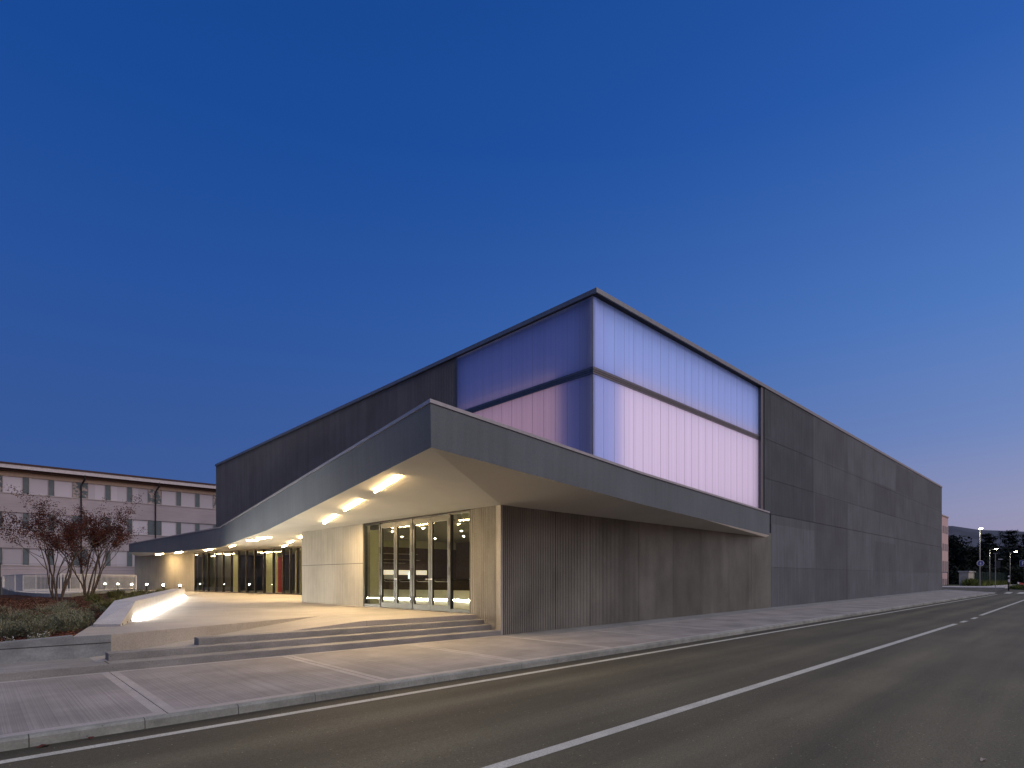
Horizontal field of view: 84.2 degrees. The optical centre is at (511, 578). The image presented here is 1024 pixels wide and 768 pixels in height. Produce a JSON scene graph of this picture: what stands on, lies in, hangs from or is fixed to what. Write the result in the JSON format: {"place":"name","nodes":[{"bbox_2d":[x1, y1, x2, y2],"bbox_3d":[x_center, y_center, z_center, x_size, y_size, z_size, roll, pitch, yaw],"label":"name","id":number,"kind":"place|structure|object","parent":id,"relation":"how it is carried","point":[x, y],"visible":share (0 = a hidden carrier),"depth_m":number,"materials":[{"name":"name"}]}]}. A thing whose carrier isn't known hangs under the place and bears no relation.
{"place":"outdoors","nodes":[
{"label":"outdoors","id":0,"kind":"place"},
{"bbox_2d":[0,593,125,641],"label":"planting bed","id":1,"kind":"object","parent":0,"point":[21,597],"visible":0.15,"depth_m":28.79,"materials":[{"name":"brown soil"}]},
{"bbox_2d":[0,619,16,627],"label":"shrub","id":2,"kind":"object","parent":1,"relation":"on","point":[6,622],"visible":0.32,"depth_m":12.50,"materials":[{"name":"green plant"}]},
{"bbox_2d":[0,603,19,608],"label":"ground cover plant","id":3,"kind":"object","parent":1,"relation":"on","point":[9,605],"visible":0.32,"depth_m":18.13,"materials":[{"name":"green plant"}]},
{"bbox_2d":[0,619,24,638],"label":"shrub","id":4,"kind":"object","parent":1,"relation":"on","point":[7,631],"visible":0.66,"depth_m":10.89,"materials":[{"name":"green plant"}]},
{"bbox_2d":[0,606,33,625],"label":"shrub","id":5,"kind":"object","parent":1,"relation":"on","point":[14,617],"visible":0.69,"depth_m":13.04,"materials":[{"name":"green plant"}]},
{"bbox_2d":[4,607,47,620],"bbox_3d":[-11.835,0.893,13.807,1.132,0.447,1.064,0,0,-44],"label":"shrub","id":6,"kind":"object","parent":1,"relation":"on","point":[28,613],"visible":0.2,"depth_m":13.76,"materials":[{"name":"green plant"}]},
{"bbox_2d":[19,612,40,624],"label":"shrub","id":7,"kind":"object","parent":1,"relation":"on","point":[30,618],"visible":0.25,"depth_m":13.52,"materials":[{"name":"green plant"}]},
{"bbox_2d":[13,615,58,638],"bbox_3d":[-9.197,0.888,10.957,0.915,0.542,0.922,0,0,-44],"label":"shrub","id":8,"kind":"object","parent":1,"relation":"on","point":[35,629],"visible":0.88,"depth_m":10.87,"materials":[{"name":"green plant"}]},
{"bbox_2d":[24,600,54,606],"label":"ground cover plant","id":9,"kind":"object","parent":1,"relation":"on","point":[41,603],"visible":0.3,"depth_m":20.09,"materials":[{"name":"green plant"}]},
{"bbox_2d":[26,610,52,618],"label":"ground cover plant","id":10,"kind":"object","parent":1,"relation":"on","point":[40,613],"visible":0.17,"depth_m":14.20,"materials":[{"name":"green plant"}]},
{"bbox_2d":[25,612,61,629],"bbox_3d":[-9.900,0.886,12.046,0.823,0.474,0.880,0,0,-44],"label":"shrub","id":11,"kind":"object","parent":1,"relation":"on","point":[44,616],"visible":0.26,"depth_m":11.97,"materials":[{"name":"green plant"}]},
{"bbox_2d":[30,600,58,616],"bbox_3d":[-12.404,0.817,15.045,1.002,0.540,0.985,0,0,-44],"label":"shrub","id":12,"kind":"object","parent":1,"relation":"on","point":[46,610],"visible":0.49,"depth_m":14.96,"materials":[{"name":"green plant"}]},
{"bbox_2d":[34,602,57,610],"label":"ground cover plant","id":13,"kind":"object","parent":1,"relation":"on","point":[44,605],"visible":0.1,"depth_m":16.87,"materials":[{"name":"green plant"}]},
{"bbox_2d":[46,599,74,611],"bbox_3d":[-12.619,0.820,15.790,0.794,0.552,0.764,0,0,-44],"label":"shrub","id":14,"kind":"object","parent":1,"relation":"on","point":[61,603],"visible":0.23,"depth_m":15.78,"materials":[{"name":"green plant"}]},
{"bbox_2d":[50,605,75,613],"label":"shrub","id":15,"kind":"object","parent":1,"relation":"on","point":[66,608],"visible":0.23,"depth_m":15.48,"materials":[{"name":"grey plant"}]},
{"bbox_2d":[50,607,76,620],"bbox_3d":[-10.633,0.854,13.414,0.778,0.459,0.819,0,0,25],"label":"shrub","id":16,"kind":"object","parent":1,"relation":"on","point":[58,612],"visible":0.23,"depth_m":13.35,"materials":[{"name":"green plant"}]},
{"bbox_2d":[43,612,84,631],"bbox_3d":[-9.234,0.832,11.721,0.833,0.551,0.816,0,0,-44],"label":"shrub","id":17,"kind":"object","parent":1,"relation":"on","point":[64,625],"visible":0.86,"depth_m":11.64,"materials":[{"name":"green plant"}]},
{"bbox_2d":[0,485,130,600],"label":"multi stem tree","id":18,"kind":"object","parent":1,"relation":"on","point":[67,533],"visible":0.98,"depth_m":24.97,"materials":[{"name":"brown plant"}]},
{"bbox_2d":[55,598,78,607],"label":"shrub","id":19,"kind":"object","parent":1,"relation":"on","point":[70,605],"visible":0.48,"depth_m":18.66,"materials":[{"name":"green plant"}]},
{"bbox_2d":[68,595,84,601],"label":"ground cover plant","id":20,"kind":"object","parent":1,"relation":"on","point":[73,598],"visible":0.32,"depth_m":24.32,"materials":[{"name":"green plant"}]},
{"bbox_2d":[59,607,100,628],"bbox_3d":[-9.688,0.867,12.674,1.002,0.506,0.919,0,0,-44],"label":"shrub","id":21,"kind":"object","parent":1,"relation":"on","point":[86,624],"visible":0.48,"depth_m":12.62,"materials":[{"name":"green plant"}]},
{"bbox_2d":[71,607,95,620],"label":"shrub","id":22,"kind":"object","parent":1,"relation":"on","point":[80,611],"visible":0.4,"depth_m":14.48,"materials":[{"name":"green plant"}]},
{"bbox_2d":[23,494,147,597],"bbox_3d":[-19.744,-1.580,26.712,3.777,5.328,4.568,0,0,16],"label":"multi stem tree","id":23,"kind":"object","parent":1,"relation":"on","point":[120,536],"visible":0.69,"depth_m":26.91,"materials":[{"name":"brown plant"}]},
{"bbox_2d":[80,594,98,601],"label":"grass tuft","id":24,"kind":"object","parent":1,"relation":"on","point":[92,597],"visible":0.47,"depth_m":21.62,"materials":[{"name":"green plant"}]},
{"bbox_2d":[76,606,104,616],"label":"ground cover plant","id":25,"kind":"object","parent":1,"relation":"on","point":[84,608],"visible":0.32,"depth_m":16.19,"materials":[{"name":"green plant"}]},
{"bbox_2d":[87,591,102,599],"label":"grass tuft","id":26,"kind":"object","parent":1,"relation":"on","point":[95,593],"visible":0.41,"depth_m":26.46,"materials":[{"name":"green plant"}]},
{"bbox_2d":[89,612,102,619],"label":"ground cover plant","id":27,"kind":"object","parent":1,"relation":"on","point":[96,615],"visible":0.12,"depth_m":15.15,"materials":[{"name":"green plant"}]},
{"bbox_2d":[88,596,109,603],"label":"grass tuft","id":28,"kind":"object","parent":1,"relation":"on","point":[96,601],"visible":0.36,"depth_m":20.25,"materials":[{"name":"green plant"}]},
{"bbox_2d":[90,604,107,613],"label":"shrub","id":29,"kind":"object","parent":1,"relation":"on","point":[100,608],"visible":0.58,"depth_m":16.35,"materials":[{"name":"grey plant"}]},
{"bbox_2d":[85,601,113,609],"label":"grass tuft","id":30,"kind":"object","parent":1,"relation":"on","point":[107,606],"visible":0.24,"depth_m":16.99,"materials":[{"name":"green plant"}]},
{"bbox_2d":[89,599,111,606],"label":"grass tuft","id":31,"kind":"object","parent":1,"relation":"on","point":[101,602],"visible":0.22,"depth_m":17.22,"materials":[{"name":"green plant"}]},
{"bbox_2d":[104,588,124,597],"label":"grass tuft","id":32,"kind":"object","parent":1,"relation":"on","point":[112,593],"visible":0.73,"depth_m":30.61,"materials":[{"name":"green plant"}]},
{"bbox_2d":[111,588,126,595],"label":"grass tuft","id":33,"kind":"object","parent":1,"relation":"on","point":[122,592],"visible":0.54,"depth_m":31.74,"materials":[{"name":"green plant"}]},
{"bbox_2d":[114,592,131,598],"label":"grass tuft","id":34,"kind":"object","parent":1,"relation":"on","point":[122,595],"visible":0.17,"depth_m":22.70,"materials":[{"name":"green plant"}]},
{"bbox_2d":[75,589,476,650],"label":"plaza","id":35,"kind":"structure","parent":0,"point":[190,615],"depth_m":15.92,"materials":[{"name":"concrete"}]},
{"bbox_2d":[2,588,135,596],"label":"wall","id":36,"kind":"structure","parent":35,"relation":"on","point":[5,591],"depth_m":32.82,"materials":[{"name":"concrete"}]},
{"bbox_2d":[2,574,136,593],"bbox_3d":[-31.608,0.261,40.914,6.960,1.079,24.896,0,0,-44],"label":"railing","id":37,"kind":"object","parent":36,"relation":"on","point":[14,582],"visible":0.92,"depth_m":34.28,"materials":[{"name":"metal"}]},
{"bbox_2d":[93,589,184,625],"bbox_3d":[-14.247,0.818,22.946,0.636,0.475,23.589,0,0,-27],"label":"concrete bench","id":38,"kind":"object","parent":35,"relation":"on","point":[121,612],"visible":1,"depth_m":15.15,"materials":[{"name":"white concrete"}]},
{"bbox_2d":[0,589,992,737],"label":"pavement","id":39,"kind":"structure","parent":0,"point":[28,706],"depth_m":10.09,"materials":[{"name":"concrete"}]},
{"bbox_2d":[0,589,1023,767],"bbox_3d":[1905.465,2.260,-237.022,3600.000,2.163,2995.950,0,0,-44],"label":"road","id":40,"kind":"structure","parent":0,"point":[951,696],"depth_m":7.21,"materials":[{"name":"grey asphalt"}]},
{"bbox_2d":[0,592,994,751],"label":"kerb","id":41,"kind":"structure","parent":40,"relation":"on","point":[62,735],"depth_m":8.10,"materials":[{"name":"concrete"}]},
{"bbox_2d":[0,594,996,763],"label":"edge line","id":42,"kind":"object","parent":40,"relation":"on","point":[144,737],"visible":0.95,"depth_m":7.54,"materials":[{"name":"paint"}]},
{"bbox_2d":[482,624,956,767],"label":"line","id":43,"kind":"object","parent":40,"relation":"on","point":[541,752],"visible":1,"depth_m":7.12,"materials":[{"name":"paint"}]},
{"bbox_2d":[961,600,1023,621],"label":"lane dashes","id":44,"kind":"object","parent":40,"relation":"on","point":[994,610],"visible":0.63,"depth_m":29.38,"materials":[{"name":"paint"}]},
{"bbox_2d":[0,0,1023,531],"label":"sky","id":45,"kind":"structure","parent":0,"point":[227,226],"materials":[{"name":"blue"}]},
{"bbox_2d":[436,584,958,613],"bbox_3d":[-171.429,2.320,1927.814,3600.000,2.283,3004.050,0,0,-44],"label":"ground","id":46,"kind":"structure","parent":0,"point":[942,585],"depth_m":99.66,"materials":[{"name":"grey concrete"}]},
{"bbox_2d":[0,461,215,594],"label":"apartment block","id":47,"kind":"structure","parent":46,"relation":"on","point":[169,507],"depth_m":56.25,"materials":[{"name":"beige paint"}]},
{"bbox_2d":[2,475,22,492],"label":"window","id":48,"kind":"structure","parent":47,"relation":"in","point":[7,481],"depth_m":52.07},
{"bbox_2d":[2,511,22,528],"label":"window","id":49,"kind":"structure","parent":47,"relation":"in","point":[18,514],"depth_m":52.07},
{"bbox_2d":[2,548,22,564],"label":"window","id":50,"kind":"structure","parent":47,"relation":"in","point":[9,556],"depth_m":52.07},
{"bbox_2d":[29,478,47,494],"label":"window","id":51,"kind":"structure","parent":47,"relation":"in","point":[36,486],"depth_m":53.34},
{"bbox_2d":[29,513,47,529],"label":"window","id":52,"kind":"structure","parent":47,"relation":"in","point":[35,514],"depth_m":53.14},
{"bbox_2d":[29,548,47,564],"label":"window","id":53,"kind":"structure","parent":47,"relation":"in","point":[32,560],"depth_m":53.24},
{"bbox_2d":[54,480,72,496],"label":"window","id":54,"kind":"structure","parent":47,"relation":"in","point":[61,488],"depth_m":54.62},
{"bbox_2d":[54,515,72,530],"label":"window","id":55,"kind":"structure","parent":47,"relation":"in","point":[64,517],"depth_m":54.65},
{"bbox_2d":[54,549,72,565],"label":"window","id":56,"kind":"structure","parent":47,"relation":"in","point":[60,558],"depth_m":54.46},
{"bbox_2d":[88,483,104,499],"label":"window","id":57,"kind":"structure","parent":47,"relation":"in","point":[95,491],"depth_m":56.41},
{"bbox_2d":[88,550,104,565],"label":"window","id":58,"kind":"structure","parent":47,"relation":"in","point":[94,557],"depth_m":56.36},
{"bbox_2d":[110,485,126,501],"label":"window","id":59,"kind":"structure","parent":47,"relation":"in","point":[117,493],"depth_m":57.68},
{"bbox_2d":[110,518,126,533],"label":"window","id":60,"kind":"structure","parent":47,"relation":"in","point":[112,519],"depth_m":57.50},
{"bbox_2d":[110,551,126,565],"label":"window","id":61,"kind":"structure","parent":47,"relation":"in","point":[120,559],"depth_m":57.68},
{"bbox_2d":[132,554,134,565],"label":"window","id":62,"kind":"structure","parent":47,"relation":"in","point":[133,556],"depth_m":58.57,"materials":[{"name":"grey glass"}]},
{"bbox_2d":[132,487,147,502],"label":"window","id":63,"kind":"structure","parent":47,"relation":"in","point":[139,491],"depth_m":58.99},
{"bbox_2d":[132,519,147,534],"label":"window","id":64,"kind":"structure","parent":47,"relation":"in","point":[136,524],"depth_m":58.99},
{"bbox_2d":[161,490,175,505],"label":"window","id":65,"kind":"structure","parent":47,"relation":"in","point":[167,497],"depth_m":60.76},
{"bbox_2d":[161,521,175,535],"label":"window","id":66,"kind":"structure","parent":47,"relation":"in","point":[167,528],"depth_m":60.76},
{"bbox_2d":[181,492,194,506],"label":"window","id":67,"kind":"structure","parent":47,"relation":"in","point":[187,499],"depth_m":62.09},
{"bbox_2d":[181,522,194,533],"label":"window","id":68,"kind":"structure","parent":47,"relation":"in","point":[185,527],"depth_m":62.02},
{"bbox_2d":[199,494,212,507],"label":"window","id":69,"kind":"structure","parent":47,"relation":"in","point":[205,501],"depth_m":63.27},
{"bbox_2d":[199,524,212,529],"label":"window","id":70,"kind":"structure","parent":47,"relation":"in","point":[201,526],"depth_m":63.27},
{"bbox_2d":[128,287,941,634],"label":"concert hall","id":71,"kind":"structure","parent":46,"relation":"on","point":[594,457],"depth_m":22.80,"materials":[{"name":"concrete"}]},
{"bbox_2d":[278,557,281,591],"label":"red door","id":72,"kind":"structure","parent":71,"relation":"in","point":[279,558],"depth_m":44.26,"materials":[{"name":"paint"}]},
{"bbox_2d":[323,514,336,523],"bbox_3d":[-6.459,-2.112,20.103,0.046,0.132,2.260,0,0,-29],"label":"ceiling light","id":73,"kind":"object","parent":71,"relation":"attached to","point":[332,517],"visible":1,"depth_m":20.00,"materials":[{"name":"white plastic"}]},
{"bbox_2d":[344,499,361,510],"bbox_3d":[-4.836,-2.227,17.191,0.046,0.126,2.122,0,0,-29],"label":"ceiling light","id":74,"kind":"object","parent":71,"relation":"attached to","point":[353,504],"visible":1,"depth_m":17.08,"materials":[{"name":"white plastic"}]},
{"bbox_2d":[379,522,394,607],"bbox_3d":[-4.480,-0.492,20.569,0.227,3.075,1.037,0,0,-44],"label":"door leaf","id":75,"kind":"structure","parent":71,"relation":"in","point":[392,524],"depth_m":20.83,"materials":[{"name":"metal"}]},
{"bbox_2d":[374,475,400,492],"bbox_3d":[-3.121,-2.349,14.111,0.046,0.127,2.144,0,0,-29],"label":"ceiling light","id":76,"kind":"object","parent":71,"relation":"attached to","point":[388,483],"visible":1,"depth_m":13.97,"materials":[{"name":"white plastic"}]},
{"bbox_2d":[395,520,410,608],"bbox_3d":[-3.751,-0.492,19.809,0.227,3.075,1.037,0,0,-44],"label":"door leaf","id":77,"kind":"structure","parent":71,"relation":"in","point":[407,522],"depth_m":20.09,"materials":[{"name":"metal"}]},
{"bbox_2d":[411,517,429,610],"bbox_3d":[-3.023,-0.492,19.050,0.227,3.075,1.047,0,0,-44],"label":"door leaf","id":78,"kind":"structure","parent":71,"relation":"in","point":[422,520],"depth_m":19.24,"materials":[{"name":"metal"}]},
{"bbox_2d":[384,570,469,590],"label":"bar counter","id":79,"kind":"object","parent":71,"relation":"on","point":[461,584],"visible":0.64,"depth_m":43.62,"materials":[{"name":"metal"}]},
{"bbox_2d":[384,589,469,600],"bbox_3d":[-3.678,0.795,27.369,14.581,0.476,1.175,0,0,35],"label":"foyer bench","id":80,"kind":"object","parent":71,"relation":"on","point":[462,595],"visible":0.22,"depth_m":27.72,"materials":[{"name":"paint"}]},
{"bbox_2d":[430,515,449,611],"bbox_3d":[-2.288,-0.492,18.284,0.227,3.075,1.045,0,0,-44],"label":"door leaf","id":81,"kind":"structure","parent":71,"relation":"in","point":[433,607],"depth_m":18.47,"materials":[{"name":"metal"}]},
{"bbox_2d":[942,514,948,584],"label":"pink house block","id":82,"kind":"structure","parent":46,"relation":"on","point":[944,543],"depth_m":107.41,"materials":[{"name":"paint"}]},
{"bbox_2d":[942,572,948,585],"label":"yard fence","id":83,"kind":"object","parent":46,"relation":"on","point":[947,578],"visible":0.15,"depth_m":89.98,"materials":[{"name":"grey metal"}]},
{"bbox_2d":[948,534,981,566],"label":"round tree","id":84,"kind":"object","parent":46,"relation":"on","point":[956,547],"visible":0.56,"depth_m":126.25,"materials":[{"name":"green plant"}]},
{"bbox_2d":[948,563,1023,584],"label":"hedge","id":85,"kind":"object","parent":46,"relation":"on","point":[1016,574],"visible":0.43,"depth_m":111.09,"materials":[{"name":"green plant"}]},
{"bbox_2d":[960,543,1011,566],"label":"round tree","id":86,"kind":"object","parent":46,"relation":"on","point":[986,547],"visible":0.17,"depth_m":125.36,"materials":[{"name":"green plant"}]},
{"bbox_2d":[960,578,1016,585],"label":"verge weeds","id":87,"kind":"object","parent":46,"relation":"on","point":[970,582],"visible":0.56,"depth_m":86.03,"materials":[{"name":"green plant"}]},
{"bbox_2d":[977,533,999,554],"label":"pine tree","id":88,"kind":"object","parent":46,"relation":"on","point":[987,538],"visible":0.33,"depth_m":131.34,"materials":[{"name":"green plant"}]},
{"bbox_2d":[974,571,1007,580],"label":"green fence","id":89,"kind":"object","parent":46,"relation":"on","point":[983,576],"visible":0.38,"depth_m":92.43,"materials":[{"name":"metal"}]},
{"bbox_2d":[989,548,997,584],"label":"street lamp","id":90,"kind":"object","parent":46,"relation":"on","point":[989,565],"visible":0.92,"depth_m":91.96,"materials":[{"name":"white metal"}]},
{"bbox_2d":[982,543,1023,567],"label":"round tree","id":91,"kind":"object","parent":46,"relation":"on","point":[1015,557],"visible":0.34,"depth_m":125.55,"materials":[{"name":"green plant"}]},
{"bbox_2d":[997,529,1021,556],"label":"pine tree","id":92,"kind":"object","parent":46,"relation":"on","point":[1012,539],"visible":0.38,"depth_m":132.38,"materials":[{"name":"green plant"}]},
{"bbox_2d":[1018,533,1023,547],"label":"pine tree","id":93,"kind":"object","parent":46,"relation":"on","point":[1022,535],"visible":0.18,"depth_m":135.85,"materials":[{"name":"green plant"}]},
{"bbox_2d":[958,571,975,585],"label":"utility cabin","id":94,"kind":"object","parent":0,"point":[963,575],"visible":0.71,"depth_m":86.60,"materials":[{"name":"concrete"}]},
{"bbox_2d":[942,588,1007,592],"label":"side road","id":95,"kind":"structure","parent":0,"point":[983,589],"depth_m":66.45,"materials":[{"name":"grey asphalt"}]},
{"bbox_2d":[942,584,1015,587],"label":"pavement","id":96,"kind":"structure","parent":0,"point":[1001,586],"depth_m":79.36,"materials":[{"name":"grey concrete"}]},
{"bbox_2d":[979,527,982,585],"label":"street lamp","id":97,"kind":"object","parent":96,"relation":"on","point":[979,558],"visible":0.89,"depth_m":82.98,"materials":[{"name":"white metal"}]},
{"bbox_2d":[977,560,983,565],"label":"round sign","id":98,"kind":"object","parent":97,"relation":"attached to","point":[980,562],"visible":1,"depth_m":82.83,"materials":[{"name":"blue metal"}]},
{"bbox_2d":[993,553,1002,592],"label":"sign pole","id":99,"kind":"object","parent":96,"relation":"on","point":[997,564],"visible":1,"depth_m":58.18,"materials":[{"name":"metal"}]},
{"bbox_2d":[948,526,1023,553],"bbox_3d":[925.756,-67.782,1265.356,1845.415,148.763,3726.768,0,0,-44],"label":"hills","id":100,"kind":"structure","parent":0,"point":[973,534],"depth_m":1386.34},
{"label":"pavement bedding","id":101,"kind":"structure","parent":0,"visible":0},
{"bbox_2d":[89,614,365,661],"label":"ramp","id":102,"kind":"structure","parent":101,"relation":"on","point":[326,621],"depth_m":13.85,"materials":[{"name":"concrete"}]},
{"bbox_2d":[0,619,500,681],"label":"entrance steps","id":103,"kind":"structure","parent":101,"relation":"on","point":[205,649],"depth_m":11.84,"materials":[{"name":"concrete"}]},
{"bbox_2d":[0,634,110,663],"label":"retaining wall","id":104,"kind":"structure","parent":103,"relation":"on","point":[47,649],"depth_m":10.20,"materials":[{"name":"concrete"}]},
{"label":"ramp floor","id":105,"kind":"structure","parent":0,"visible":0},
{"bbox_2d":[0,563,115,594],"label":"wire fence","id":106,"kind":"object","parent":105,"relation":"on","point":[32,576],"visible":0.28,"depth_m":50.04,"materials":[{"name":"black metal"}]},
{"bbox_2d":[19,589,97,593],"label":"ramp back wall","id":107,"kind":"structure","parent":105,"relation":"on","point":[53,591],"depth_m":48.07,"materials":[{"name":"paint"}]},
{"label":"verge mound","id":108,"kind":"structure","parent":0,"visible":0},
{"bbox_2d":[1009,584,1023,588],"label":"verge grass","id":109,"kind":"structure","parent":108,"relation":"on","point":[1017,586],"depth_m":64.95,"materials":[{"name":"green plant"}]}
]}

